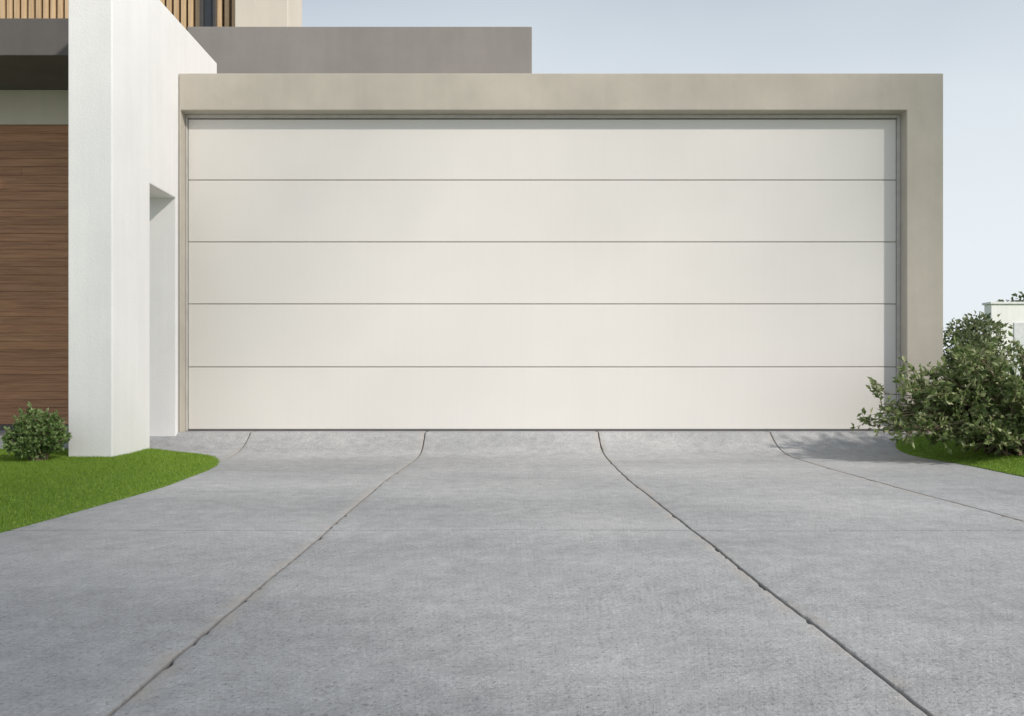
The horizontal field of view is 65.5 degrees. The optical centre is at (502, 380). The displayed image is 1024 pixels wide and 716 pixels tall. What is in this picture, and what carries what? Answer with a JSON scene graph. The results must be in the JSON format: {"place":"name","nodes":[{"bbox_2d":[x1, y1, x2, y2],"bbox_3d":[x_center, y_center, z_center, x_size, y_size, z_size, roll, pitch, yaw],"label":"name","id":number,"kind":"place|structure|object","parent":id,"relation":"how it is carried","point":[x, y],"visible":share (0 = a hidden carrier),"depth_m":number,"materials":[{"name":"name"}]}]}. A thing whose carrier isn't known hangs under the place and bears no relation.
{"place":"outdoors","nodes":[
{"label":"outdoors","id":0,"kind":"place"},
{"bbox_2d":[0,448,219,532],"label":"lawn","id":1,"kind":"structure","parent":0,"point":[59,483],"depth_m":3.76,"materials":[{"name":"green plant"}]},
{"bbox_2d":[0,401,71,460],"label":"round shrub","id":2,"kind":"object","parent":1,"relation":"on","point":[37,434],"visible":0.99,"depth_m":4.43,"materials":[{"name":"green plant"}]},
{"bbox_2d":[235,0,301,26],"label":"pier","id":3,"kind":"structure","parent":0,"point":[268,13],"depth_m":7.10,"materials":[{"name":"beige paint"}]},
{"bbox_2d":[0,431,1023,715],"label":"driveway","id":4,"kind":"structure","parent":0,"point":[562,573],"depth_m":1.98,"materials":[{"name":"concrete"}]},
{"bbox_2d":[302,0,1023,367],"label":"sky","id":5,"kind":"structure","parent":0,"point":[977,46],"materials":[{"name":"blue"}]},
{"bbox_2d":[895,434,1023,476],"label":"lawn","id":6,"kind":"structure","parent":0,"point":[1012,464],"depth_m":5.03,"materials":[{"name":"green plant"}]},
{"bbox_2d":[851,331,1023,455],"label":"leafy shrub","id":7,"kind":"object","parent":6,"relation":"on","point":[983,406],"visible":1,"depth_m":4.82,"materials":[{"name":"green plant"}]},
{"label":"back lawn","id":8,"kind":"structure","parent":0,"visible":0},
{"bbox_2d":[943,310,1023,379],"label":"garden tree","id":9,"kind":"object","parent":8,"relation":"on","point":[972,335],"visible":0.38,"depth_m":15.83,"materials":[{"name":"green plant"}]},
{"bbox_2d":[984,304,1023,378],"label":"wall","id":10,"kind":"structure","parent":8,"relation":"on","point":[1010,314],"depth_m":17.00,"materials":[{"name":"white paint"}]},
{"bbox_2d":[982,302,1023,304],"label":"cap","id":11,"kind":"object","parent":10,"relation":"on","point":[987,303],"visible":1,"depth_m":16.97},
{"bbox_2d":[1014,322,1023,374],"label":"panels","id":12,"kind":"object","parent":10,"relation":"attached to","point":[1019,330],"visible":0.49,"depth_m":16.98,"materials":[{"name":"white paint"}]},
{"bbox_2d":[996,291,1023,301],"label":"garden tree","id":13,"kind":"object","parent":8,"relation":"on","point":[1012,299],"visible":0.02,"depth_m":20.07,"materials":[{"name":"green plant"}]},
{"label":"ground","id":14,"kind":"structure","parent":0,"visible":0},
{"bbox_2d":[0,431,67,448],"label":"entry slab","id":15,"kind":"structure","parent":14,"relation":"on","point":[3,432],"depth_m":5.12,"materials":[{"name":"concrete"}]},
{"bbox_2d":[0,425,67,429],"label":"plinth","id":16,"kind":"structure","parent":15,"relation":"on","point":[2,427],"depth_m":5.92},
{"bbox_2d":[68,0,216,456],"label":"white wall","id":17,"kind":"structure","parent":14,"relation":"on","point":[129,61],"depth_m":4.84,"materials":[{"name":"white paint"}]},
{"bbox_2d":[179,73,942,434],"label":"garage","id":18,"kind":"structure","parent":14,"relation":"on","point":[559,251],"depth_m":5.75,"materials":[{"name":"beige paint"}]},
{"bbox_2d":[0,399,67,424],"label":"cladding backing","id":19,"kind":"object","parent":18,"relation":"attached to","point":[31,399],"depth_m":5.97,"materials":[{"name":"brown wood"}]},
{"bbox_2d":[0,125,67,423],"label":"timber cladding","id":20,"kind":"structure","parent":19,"relation":"attached to","point":[33,261],"depth_m":5.94,"materials":[{"name":"brown wood"}]},
{"bbox_2d":[0,90,67,124],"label":"wall band","id":21,"kind":"object","parent":20,"relation":"on","point":[33,107],"depth_m":5.93,"materials":[{"name":"beige paint"}]},
{"bbox_2d":[0,18,67,89],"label":"overhang","id":22,"kind":"object","parent":21,"relation":"on","point":[33,53],"depth_m":5.31,"materials":[{"name":"grey paint"}]},
{"bbox_2d":[187,27,531,72],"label":"roof volume","id":23,"kind":"structure","parent":18,"relation":"on","point":[368,49],"depth_m":6.93,"materials":[{"name":"grey paint"}]},
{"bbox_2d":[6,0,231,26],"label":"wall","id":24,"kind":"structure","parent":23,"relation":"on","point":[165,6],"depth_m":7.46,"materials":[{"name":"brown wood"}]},
{"bbox_3d":[-5.350,-5.001,7.950,7.300,0.198,2.100,0,0,0],"label":"upper roof","id":25,"kind":"object","parent":24,"relation":"on","visible":0},
{"bbox_2d":[0,0,234,29],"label":"timber slats","id":26,"kind":"object","parent":25,"relation":"attached to","point":[19,8],"depth_m":7.24,"materials":[{"name":"brown wood"}]},
{"bbox_2d":[200,0,216,26],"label":"window frame","id":27,"kind":"object","parent":23,"relation":"on","point":[202,13],"depth_m":7.19,"materials":[{"name":"grey metal"}]},
{"bbox_2d":[204,0,212,26],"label":"window glass","id":28,"kind":"object","parent":27,"relation":"attached to","point":[208,13],"depth_m":7.21,"materials":[{"name":"glass"}]},
{"bbox_2d":[189,119,895,428],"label":"door panels","id":29,"kind":"structure","parent":18,"relation":"in","point":[313,304],"depth_m":5.75,"materials":[{"name":"paint"}]}
]}

